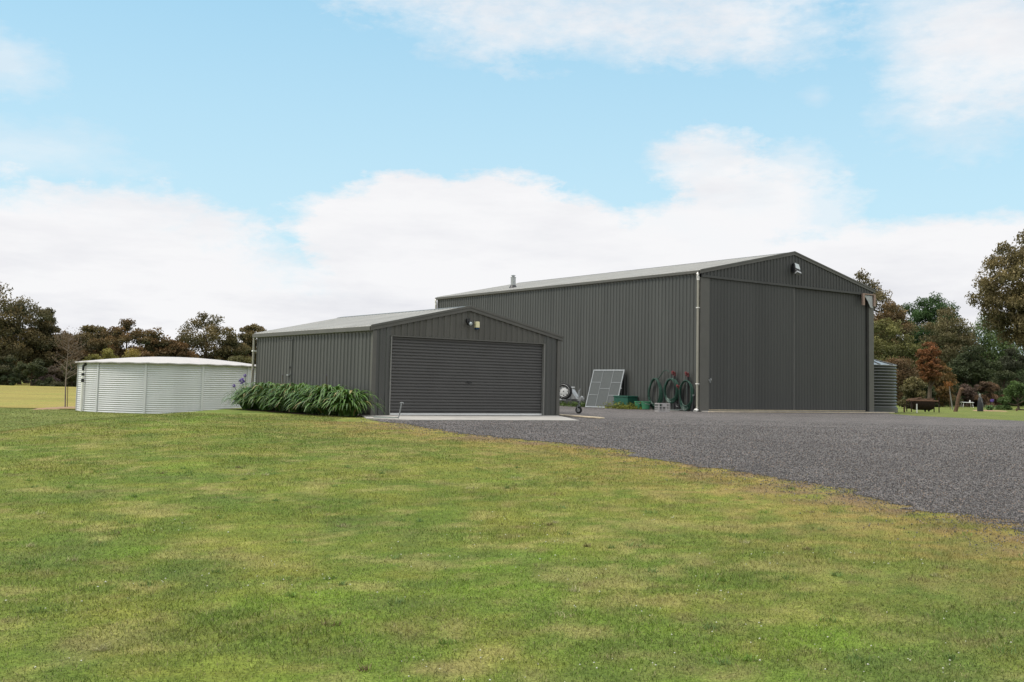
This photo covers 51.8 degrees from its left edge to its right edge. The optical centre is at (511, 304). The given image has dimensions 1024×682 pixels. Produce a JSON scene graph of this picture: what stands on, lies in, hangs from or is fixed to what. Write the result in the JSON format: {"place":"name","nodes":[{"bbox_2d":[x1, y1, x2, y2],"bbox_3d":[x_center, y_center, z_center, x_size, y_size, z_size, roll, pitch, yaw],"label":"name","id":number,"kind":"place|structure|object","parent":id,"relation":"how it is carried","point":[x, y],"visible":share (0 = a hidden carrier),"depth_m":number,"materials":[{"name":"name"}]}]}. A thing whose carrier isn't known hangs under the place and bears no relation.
{"place":"outdoors","nodes":[
{"label":"outdoors","id":0,"kind":"place"},
{"bbox_2d":[0,383,75,408],"bbox_3d":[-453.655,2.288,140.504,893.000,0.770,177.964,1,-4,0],"label":"paddock","id":1,"kind":"structure","parent":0,"point":[23,395],"depth_m":81.61,"materials":[{"name":"yellow plant"}]},
{"bbox_2d":[0,355,29,384],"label":"shrub","id":2,"kind":"object","parent":1,"relation":"on","point":[5,369],"visible":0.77,"depth_m":175.04,"materials":[{"name":"green plant"}]},
{"bbox_2d":[0,373,35,385],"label":"shrub","id":3,"kind":"object","parent":1,"relation":"on","point":[4,377],"visible":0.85,"depth_m":173.09,"materials":[{"name":"green plant"}]},
{"bbox_2d":[0,282,44,371],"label":"gum tree","id":4,"kind":"object","parent":1,"relation":"on","point":[5,331],"visible":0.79,"depth_m":190.07,"materials":[{"name":"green plant"}]},
{"bbox_2d":[0,295,55,383],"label":"gum tree","id":5,"kind":"object","parent":1,"relation":"on","point":[46,322],"visible":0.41,"depth_m":195.21,"materials":[{"name":"green plant"}]},
{"bbox_2d":[8,358,55,385],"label":"shrub","id":6,"kind":"object","parent":1,"relation":"on","point":[38,370],"visible":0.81,"depth_m":172.88,"materials":[{"name":"green plant"}]},
{"bbox_2d":[23,307,66,367],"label":"gum tree","id":7,"kind":"object","parent":1,"relation":"on","point":[50,331],"visible":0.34,"depth_m":198.77,"materials":[{"name":"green plant"}]},
{"bbox_2d":[35,375,60,383],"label":"shrub","id":8,"kind":"object","parent":1,"relation":"on","point":[43,378],"visible":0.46,"depth_m":175.43,"materials":[{"name":"green plant"}]},
{"bbox_2d":[33,365,66,385],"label":"shrub","id":9,"kind":"object","parent":1,"relation":"on","point":[52,370],"visible":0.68,"depth_m":176.53,"materials":[{"name":"green plant"}]},
{"bbox_2d":[49,359,77,386],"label":"shrub","id":10,"kind":"object","parent":1,"relation":"on","point":[69,381],"visible":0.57,"depth_m":172.12,"materials":[{"name":"green plant"}]},
{"bbox_2d":[46,330,90,383],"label":"gum tree","id":11,"kind":"object","parent":1,"relation":"on","point":[61,351],"visible":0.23,"depth_m":199.88,"materials":[{"name":"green plant"}]},
{"bbox_2d":[83,354,102,360],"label":"shrub","id":12,"kind":"object","parent":1,"relation":"on","point":[95,357],"visible":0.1,"depth_m":189.14,"materials":[{"name":"green plant"}]},
{"bbox_2d":[73,324,124,359],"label":"gum tree","id":13,"kind":"object","parent":1,"relation":"on","point":[92,330],"visible":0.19,"depth_m":203.92,"materials":[{"name":"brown plant"}]},
{"bbox_2d":[100,348,118,358],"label":"shrub","id":14,"kind":"object","parent":1,"relation":"on","point":[107,354],"visible":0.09,"depth_m":186.89,"materials":[{"name":"green plant"}]},
{"bbox_2d":[87,318,148,358],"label":"gum tree","id":15,"kind":"object","parent":1,"relation":"on","point":[120,333],"visible":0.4,"depth_m":202.14,"materials":[{"name":"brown plant"}]},
{"bbox_2d":[121,348,140,357],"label":"shrub","id":16,"kind":"object","parent":1,"relation":"on","point":[132,353],"visible":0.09,"depth_m":185.52,"materials":[{"name":"green plant"}]},
{"bbox_2d":[132,327,177,356],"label":"gum tree","id":17,"kind":"object","parent":1,"relation":"on","point":[152,342],"visible":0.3,"depth_m":196.85,"materials":[{"name":"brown plant"}]},
{"bbox_2d":[156,339,199,357],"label":"gum tree","id":18,"kind":"object","parent":1,"relation":"on","point":[182,347],"visible":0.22,"depth_m":198.32,"materials":[{"name":"brown plant"}]},
{"bbox_2d":[175,311,244,360],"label":"gum tree","id":19,"kind":"object","parent":1,"relation":"on","point":[203,342],"visible":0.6,"depth_m":204.50,"materials":[{"name":"green plant"}]},
{"bbox_2d":[207,333,255,362],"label":"gum tree","id":20,"kind":"object","parent":1,"relation":"on","point":[243,350],"visible":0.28,"depth_m":206.46,"materials":[{"name":"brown plant"}]},
{"bbox_2d":[226,355,251,363],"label":"shrub","id":21,"kind":"object","parent":1,"relation":"on","point":[239,358],"visible":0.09,"depth_m":187.13,"materials":[{"name":"green plant"}]},
{"bbox_2d":[237,323,266,364],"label":"gum tree","id":22,"kind":"object","parent":1,"relation":"on","point":[246,336],"visible":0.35,"depth_m":210.92,"materials":[{"name":"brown plant"}]},
{"bbox_2d":[32,407,74,409],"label":"mulch ground","id":23,"kind":"structure","parent":0,"point":[53,408],"depth_m":52.28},
{"bbox_2d":[49,329,89,406],"bbox_3d":[-22.965,3.250,54.473,2.248,4.259,2.243,5,-6,-40],"label":"sapling","id":24,"kind":"object","parent":23,"relation":"on","point":[65,338],"visible":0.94,"depth_m":54.36,"materials":[{"name":"brown plant"}]},
{"bbox_2d":[217,409,360,415],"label":"garden soil","id":25,"kind":"structure","parent":0,"point":[288,412],"depth_m":28.53,"materials":[{"name":"brown soil"}]},
{"bbox_2d":[221,370,256,408],"bbox_3d":[-7.639,2.433,30.657,1.660,1.182,1.811,-1,-5,32],"label":"agapanthus","id":26,"kind":"object","parent":25,"relation":"on","point":[245,405],"visible":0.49,"depth_m":30.30,"materials":[{"name":"green plant"}]},
{"bbox_2d":[227,386,258,408],"bbox_3d":[-7.420,2.701,30.764,2.131,0.674,2.010,1,-4,0],"label":"agapanthus","id":27,"kind":"object","parent":25,"relation":"on","point":[255,407],"visible":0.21,"depth_m":30.25,"materials":[{"name":"green plant"}]},
{"bbox_2d":[233,381,282,409],"bbox_3d":[-6.786,2.579,29.884,2.245,0.807,2.268,-3,-6,42],"label":"agapanthus","id":28,"kind":"object","parent":25,"relation":"on","point":[255,388],"visible":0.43,"depth_m":29.55,"materials":[{"name":"green plant"}]},
{"bbox_2d":[249,374,287,410],"bbox_3d":[-6.266,2.438,29.257,2.066,1.014,2.222,-1,-5,28],"label":"agapanthus","id":29,"kind":"object","parent":25,"relation":"on","point":[280,408],"visible":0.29,"depth_m":28.90,"materials":[{"name":"green plant"}]},
{"bbox_2d":[246,383,313,411],"bbox_3d":[-5.782,2.489,28.381,2.484,0.798,2.161,-3,-6,42],"label":"agapanthus","id":30,"kind":"object","parent":25,"relation":"on","point":[284,392],"visible":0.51,"depth_m":28.07,"materials":[{"name":"green plant"}]},
{"bbox_2d":[277,387,322,413],"bbox_3d":[-5.238,2.497,27.664,2.030,0.696,2.013,-2,-5,35],"label":"agapanthus","id":31,"kind":"object","parent":25,"relation":"on","point":[311,411],"visible":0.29,"depth_m":27.38,"materials":[{"name":"green plant"}]},
{"bbox_2d":[285,375,365,414],"bbox_3d":[-4.634,2.290,26.900,2.388,1.015,2.269,1,-4,0],"label":"agapanthus","id":32,"kind":"object","parent":25,"relation":"on","point":[322,389],"visible":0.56,"depth_m":26.56,"materials":[{"name":"green plant"}]},
{"bbox_2d":[310,388,386,415],"bbox_3d":[-4.145,2.415,26.224,1.892,0.683,1.923,3,-5,-22],"label":"agapanthus","id":33,"kind":"object","parent":25,"relation":"on","point":[347,401],"visible":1,"depth_m":25.86,"materials":[{"name":"green plant"}]},
{"bbox_2d":[0,380,1023,681],"bbox_3d":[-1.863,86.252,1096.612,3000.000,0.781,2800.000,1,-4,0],"label":"lawn","id":34,"kind":"structure","parent":0,"point":[438,596],"depth_m":8.55,"materials":[{"name":"green plant"}]},
{"bbox_2d":[4,334,207,383],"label":"distant wood","id":35,"kind":"object","parent":34,"relation":"on","point":[80,348],"depth_m":225.17,"materials":[{"name":"green plant"}]},
{"bbox_2d":[75,357,255,413],"bbox_3d":[-16.990,3.989,53.022,9.300,2.716,9.300,1,-4,0],"label":"water tank","id":36,"kind":"object","parent":34,"relation":"on","point":[149,385],"visible":0.77,"depth_m":49.01,"materials":[{"name":"metal"}]},
{"bbox_2d":[5,511,1014,681],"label":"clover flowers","id":37,"kind":"object","parent":34,"relation":"on","point":[575,606],"visible":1,"depth_m":6.94,"materials":[{"name":"white plant"}]},
{"bbox_2d":[338,406,1023,558],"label":"gravel yard","id":38,"kind":"structure","parent":34,"relation":"on","point":[885,420],"depth_m":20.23,"materials":[{"name":"grey gravel"}]},
{"bbox_2d":[251,305,563,414],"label":"garage","id":39,"kind":"structure","parent":38,"relation":"on","point":[444,361],"depth_m":28.98,"materials":[{"name":"metal"}]},
{"bbox_2d":[278,341,291,384],"bbox_3d":[-6.745,2.058,31.192,0.098,1.970,0.860,5,-6,-36],"label":"side door","id":40,"kind":"structure","parent":39,"relation":"in","point":[285,350],"depth_m":31.20,"materials":[{"name":"metal"}]},
{"bbox_2d":[390,337,542,414],"bbox_3d":[-1.161,1.997,28.891,5.039,2.036,0.042,5,-6,-36],"label":"roller door","id":41,"kind":"structure","parent":39,"relation":"in","point":[429,376],"depth_m":28.80,"materials":[{"name":"metal"}]},
{"bbox_2d":[466,319,472,325],"bbox_3d":[-1.166,0.484,28.763,0.138,0.208,0.245,5,-6,-36],"label":"spotlight","id":42,"kind":"object","parent":39,"relation":"attached to","point":[469,322],"visible":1,"depth_m":28.72,"materials":[{"name":"white plastic"}]},
{"bbox_2d":[475,322,479,329],"bbox_3d":[-0.962,0.573,28.999,0.130,0.220,0.127,5,-6,-36],"label":"alarm siren","id":43,"kind":"object","parent":39,"relation":"attached to","point":[477,325],"visible":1,"depth_m":28.95,"materials":[{"name":"beige plastic"}]},
{"bbox_2d":[361,415,578,420],"bbox_3d":[-0.542,2.963,27.010,7.304,0.146,3.551,5,-6,-36],"label":"concrete apron","id":44,"kind":"object","parent":38,"relation":"on","point":[485,417],"visible":0.5,"depth_m":26.53,"materials":[{"name":"grey concrete"}]},
{"bbox_2d":[374,402,403,418],"bbox_3d":[-2.913,2.471,24.776,0.729,0.391,0.147,0,-4,10],"label":"garden tap","id":45,"kind":"object","parent":44,"relation":"on","point":[393,417],"visible":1,"depth_m":24.77,"materials":[{"name":"grey metal"}]},
{"bbox_2d":[560,383,583,413],"bbox_3d":[0.903,3.037,34.628,3.230,0.980,1.720,-1,-5,30],"label":"trailer","id":46,"kind":"object","parent":38,"relation":"on","point":[568,392],"visible":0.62,"depth_m":33.81,"materials":[{"name":"metal"}]},
{"bbox_2d":[563,401,585,406],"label":"weeds","id":47,"kind":"object","parent":38,"relation":"on","point":[575,404],"visible":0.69,"depth_m":46.60,"materials":[{"name":"green plant"}]},
{"bbox_2d":[559,414,603,418],"bbox_3d":[1.905,3.143,29.738,0.160,0.035,2.604,3,-5,-24],"label":"timber plank","id":48,"kind":"object","parent":38,"relation":"on","point":[581,416],"visible":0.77,"depth_m":29.53,"materials":[{"name":"beige wood"}]},
{"bbox_2d":[585,370,624,407],"bbox_3d":[4.013,3.607,45.361,0.491,1.647,2.090,4,-5,-36],"label":"framed panel","id":49,"kind":"object","parent":38,"relation":"on","point":[605,386],"visible":0.85,"depth_m":45.42,"materials":[{"name":"grey metal"}]},
{"bbox_2d":[598,401,630,408],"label":"weeds","id":50,"kind":"object","parent":38,"relation":"on","point":[615,406],"visible":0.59,"depth_m":44.03,"materials":[{"name":"green plant"}]},
{"bbox_2d":[613,395,637,406],"bbox_3d":[4.774,4.085,44.350,0.600,0.520,0.910,4,-5,-36],"label":"storage box","id":51,"kind":"object","parent":38,"relation":"on","point":[625,399],"visible":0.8,"depth_m":44.06,"materials":[{"name":"green plastic"}]},
{"bbox_2d":[609,402,643,409],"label":"weeds","id":52,"kind":"object","parent":38,"relation":"on","point":[633,406],"visible":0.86,"depth_m":43.39,"materials":[{"name":"green plant"}]},
{"bbox_2d":[634,401,641,408],"bbox_3d":[5.253,4.139,43.548,0.412,0.310,0.432,4,-5,-36],"label":"plastic tub","id":53,"kind":"object","parent":38,"relation":"on","point":[638,403],"visible":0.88,"depth_m":43.40,"materials":[{"name":"green plastic"}]},
{"bbox_2d":[641,401,650,408],"bbox_3d":[5.488,4.119,43.225,0.412,0.310,0.432,4,-5,-36],"label":"plastic tub","id":54,"kind":"object","parent":38,"relation":"on","point":[645,404],"visible":1,"depth_m":43.09,"materials":[{"name":"green plastic"}]},
{"bbox_2d":[648,370,668,408],"bbox_3d":[5.980,3.460,43.055,0.134,1.612,1.279,4,-5,-36],"label":"garden hose","id":55,"kind":"object","parent":38,"relation":"on","point":[660,400],"visible":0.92,"depth_m":43.06,"materials":[{"name":"green rubber"}]},
{"bbox_2d":[655,403,669,411],"bbox_3d":[5.707,3.890,40.028,0.456,0.320,0.407,3,-5,-16],"label":"milk crate","id":56,"kind":"object","parent":38,"relation":"on","point":[657,406],"visible":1,"depth_m":39.88,"materials":[{"name":"grey plastic"}]},
{"bbox_2d":[435,251,894,412],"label":"machinery shed","id":57,"kind":"structure","parent":38,"relation":"on","point":[769,333],"depth_m":44.94,"materials":[{"name":"metal"}]},
{"bbox_2d":[708,278,793,410],"bbox_3d":[9.884,1.691,43.323,5.222,5.285,0.112,4,-5,-36],"label":"sliding door","id":58,"kind":"structure","parent":57,"relation":"in","point":[751,325],"depth_m":43.28,"materials":[{"name":"metal"}]},
{"bbox_2d":[792,263,800,274],"bbox_3d":[12.115,-1.517,44.857,0.430,0.557,0.452,4,-5,-36],"label":"floodlight","id":59,"kind":"object","parent":57,"relation":"attached to","point":[796,268],"visible":1,"depth_m":44.79,"materials":[{"name":"white plastic"}]},
{"bbox_2d":[793,287,865,410],"bbox_3d":[13.964,2.018,46.406,5.120,5.285,0.056,4,-5,-36],"label":"sliding door","id":60,"kind":"structure","parent":57,"relation":"in","point":[830,361],"depth_m":46.36,"materials":[{"name":"metal"}]},
{"bbox_2d":[671,371,675,409],"bbox_3d":[6.470,3.434,42.332,0.215,1.580,0.188,4,-5,-36],"label":"fire valve","id":61,"kind":"object","parent":38,"relation":"on","point":[673,373],"visible":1,"depth_m":42.31,"materials":[{"name":"red metal"}]},
{"bbox_2d":[663,378,678,402],"bbox_3d":[6.411,3.458,42.460,0.146,1.025,0.897,4,-5,-36],"label":"garden hose","id":62,"kind":"object","parent":61,"relation":"attached to","point":[675,397],"visible":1,"depth_m":42.35,"materials":[{"name":"green rubber"}]},
{"bbox_2d":[675,390,681,406],"bbox_3d":[6.634,3.692,42.182,0.149,0.824,0.393,4,-5,-36],"label":"garden hose","id":63,"kind":"object","parent":61,"relation":"hanging from","point":[676,404],"visible":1,"depth_m":42.10,"materials":[{"name":"green plastic"}]},
{"bbox_2d":[678,380,693,410],"bbox_3d":[6.784,3.590,41.842,0.465,1.236,1.013,8,-8,-56],"label":"garden hose","id":64,"kind":"object","parent":38,"relation":"on","point":[684,407],"visible":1,"depth_m":41.73,"materials":[{"name":"green rubber"}]},
{"bbox_2d":[685,371,688,410],"bbox_3d":[6.902,3.412,41.739,0.215,1.550,0.175,4,-5,-36],"label":"fire valve","id":65,"kind":"object","parent":38,"relation":"on","point":[686,374],"visible":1,"depth_m":41.73,"materials":[{"name":"black metal"}]},
{"bbox_2d":[691,394,694,410],"bbox_3d":[7.112,3.850,41.490,0.090,0.653,0.148,4,-5,-36],"label":"short post","id":66,"kind":"object","parent":38,"relation":"on","point":[692,406],"visible":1,"depth_m":41.45,"materials":[{"name":"black plastic"}]},
{"bbox_2d":[855,359,897,412],"bbox_3d":[16.774,3.806,50.412,3.120,2.570,3.120,1,-4,0],"label":"rainwater tank","id":67,"kind":"object","parent":38,"relation":"on","point":[885,386],"visible":0.38,"depth_m":49.03,"materials":[{"name":"metal"}]},
{"bbox_2d":[854,267,920,341],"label":"gum tree","id":68,"kind":"object","parent":34,"relation":"on","point":[880,294],"visible":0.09,"depth_m":103.51,"materials":[{"name":"green plant"}]},
{"bbox_2d":[874,301,915,392],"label":"gum tree","id":69,"kind":"object","parent":34,"relation":"on","point":[891,306],"visible":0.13,"depth_m":100.01,"materials":[{"name":"green plant"}]},
{"bbox_2d":[882,356,919,400],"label":"shrub","id":70,"kind":"object","parent":34,"relation":"on","point":[904,373],"visible":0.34,"depth_m":83.22,"materials":[{"name":"brown plant"}]},
{"bbox_2d":[874,317,938,393],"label":"gum tree","id":71,"kind":"object","parent":34,"relation":"on","point":[883,343],"visible":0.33,"depth_m":91.08,"materials":[{"name":"green plant"}]},
{"bbox_2d":[896,377,927,408],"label":"shrub","id":72,"kind":"object","parent":34,"relation":"on","point":[913,387],"visible":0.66,"depth_m":65.39,"materials":[{"name":"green plant"}]},
{"bbox_2d":[901,382,937,406],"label":"shrub","id":73,"kind":"object","parent":34,"relation":"on","point":[934,393],"visible":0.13,"depth_m":77.75,"materials":[{"name":"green plant"}]},
{"bbox_2d":[906,397,939,412],"bbox_3d":[20.675,5.048,53.104,1.424,0.800,0.660,1,-4,0],"label":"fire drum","id":74,"kind":"object","parent":34,"relation":"on","point":[925,405],"visible":0.93,"depth_m":52.83,"materials":[{"name":"metal"}]},
{"bbox_2d":[907,397,933,401],"bbox_3d":[20.585,4.782,53.126,1.364,0.272,0.436,1,-4,0],"label":"stick pile","id":75,"kind":"object","parent":74,"relation":"in","point":[919,399],"visible":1,"depth_m":53.06,"materials":[{"name":"brown wood"}]},
{"bbox_2d":[915,341,943,398],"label":"tree","id":76,"kind":"object","parent":34,"relation":"on","point":[930,375],"visible":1,"depth_m":73.59,"materials":[{"name":"brown plant"}]},
{"bbox_2d":[898,291,963,359],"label":"pine tree","id":77,"kind":"object","parent":34,"relation":"on","point":[926,314],"visible":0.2,"depth_m":117.62,"materials":[{"name":"green plant"}]},
{"bbox_2d":[917,361,958,406],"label":"gum tree","id":78,"kind":"object","parent":34,"relation":"on","point":[941,390],"visible":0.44,"depth_m":79.23,"materials":[{"name":"brown plant"}]},
{"bbox_2d":[918,307,983,382],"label":"gum tree","id":79,"kind":"object","parent":34,"relation":"on","point":[944,329],"visible":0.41,"depth_m":107.32,"materials":[{"name":"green plant"}]},
{"bbox_2d":[943,379,962,406],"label":"shrub","id":80,"kind":"object","parent":34,"relation":"on","point":[957,386],"visible":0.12,"depth_m":83.00,"materials":[{"name":"brown plant"}]},
{"bbox_2d":[953,387,964,411],"bbox_3d":[24.035,5.123,56.743,0.622,1.395,0.231,1,-4,0],"label":"leaning log","id":81,"kind":"object","parent":34,"relation":"on","point":[960,391],"visible":0.93,"depth_m":56.68,"materials":[{"name":"brown wood"}]},
{"bbox_2d":[952,383,985,406],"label":"shrub","id":82,"kind":"object","parent":34,"relation":"on","point":[968,393],"visible":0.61,"depth_m":85.06,"materials":[{"name":"brown plant"}]},
{"bbox_2d":[945,344,1007,404],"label":"gum tree","id":83,"kind":"object","parent":34,"relation":"on","point":[972,363],"visible":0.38,"depth_m":99.09,"materials":[{"name":"green plant"}]},
{"bbox_2d":[974,381,1003,406],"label":"shrub","id":84,"kind":"object","parent":34,"relation":"on","point":[989,387],"visible":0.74,"depth_m":83.55,"materials":[{"name":"brown plant"}]},
{"bbox_2d":[955,312,1023,385],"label":"gum tree","id":85,"kind":"object","parent":34,"relation":"on","point":[988,342],"visible":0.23,"depth_m":110.94,"materials":[{"name":"green plant"}]},
{"bbox_2d":[964,228,1023,350],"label":"gum tree","id":86,"kind":"object","parent":34,"relation":"on","point":[1010,298],"visible":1,"depth_m":97.75,"materials":[{"name":"green plant"}]},
{"bbox_2d":[977,347,1023,405],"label":"gum tree","id":87,"kind":"object","parent":34,"relation":"on","point":[1012,365],"visible":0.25,"depth_m":103.28,"materials":[{"name":"green plant"}]},
{"bbox_2d":[984,370,1023,405],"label":"shrub","id":88,"kind":"object","parent":34,"relation":"on","point":[1003,376],"visible":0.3,"depth_m":91.53,"materials":[{"name":"green plant"}]},
{"bbox_2d":[994,380,1023,409],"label":"shrub","id":89,"kind":"object","parent":34,"relation":"on","point":[1013,391],"visible":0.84,"depth_m":69.71,"materials":[{"name":"green plant"}]},
{"bbox_2d":[1014,368,1023,398],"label":"shrub","id":90,"kind":"object","parent":34,"relation":"on","point":[1020,376],"visible":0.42,"depth_m":90.67,"materials":[{"name":"green plant"}]},
{"bbox_2d":[0,0,1023,355],"label":"sky","id":91,"kind":"structure","parent":0,"point":[268,164],"materials":[{"name":"blue"}]},
{"bbox_2d":[944,381,954,397],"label":"seedling","id":92,"kind":"object","parent":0,"point":[949,384],"visible":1,"depth_m":64.15,"materials":[{"name":"brown plant"}]},
{"bbox_2d":[977,394,982,410],"bbox_3d":[26.637,5.557,60.000,0.338,1.008,0.338,1,-4,0],"label":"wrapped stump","id":93,"kind":"object","parent":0,"point":[980,405],"visible":0.97,"depth_m":59.90,"materials":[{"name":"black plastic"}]},
{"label":"garden mulch","id":94,"kind":"structure","parent":0,"visible":0},
{"bbox_2d":[984,399,997,409],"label":"agapanthus","id":95,"kind":"object","parent":94,"relation":"on","point":[989,407],"visible":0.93,"depth_m":62.19,"materials":[{"name":"green plant"}]}
]}

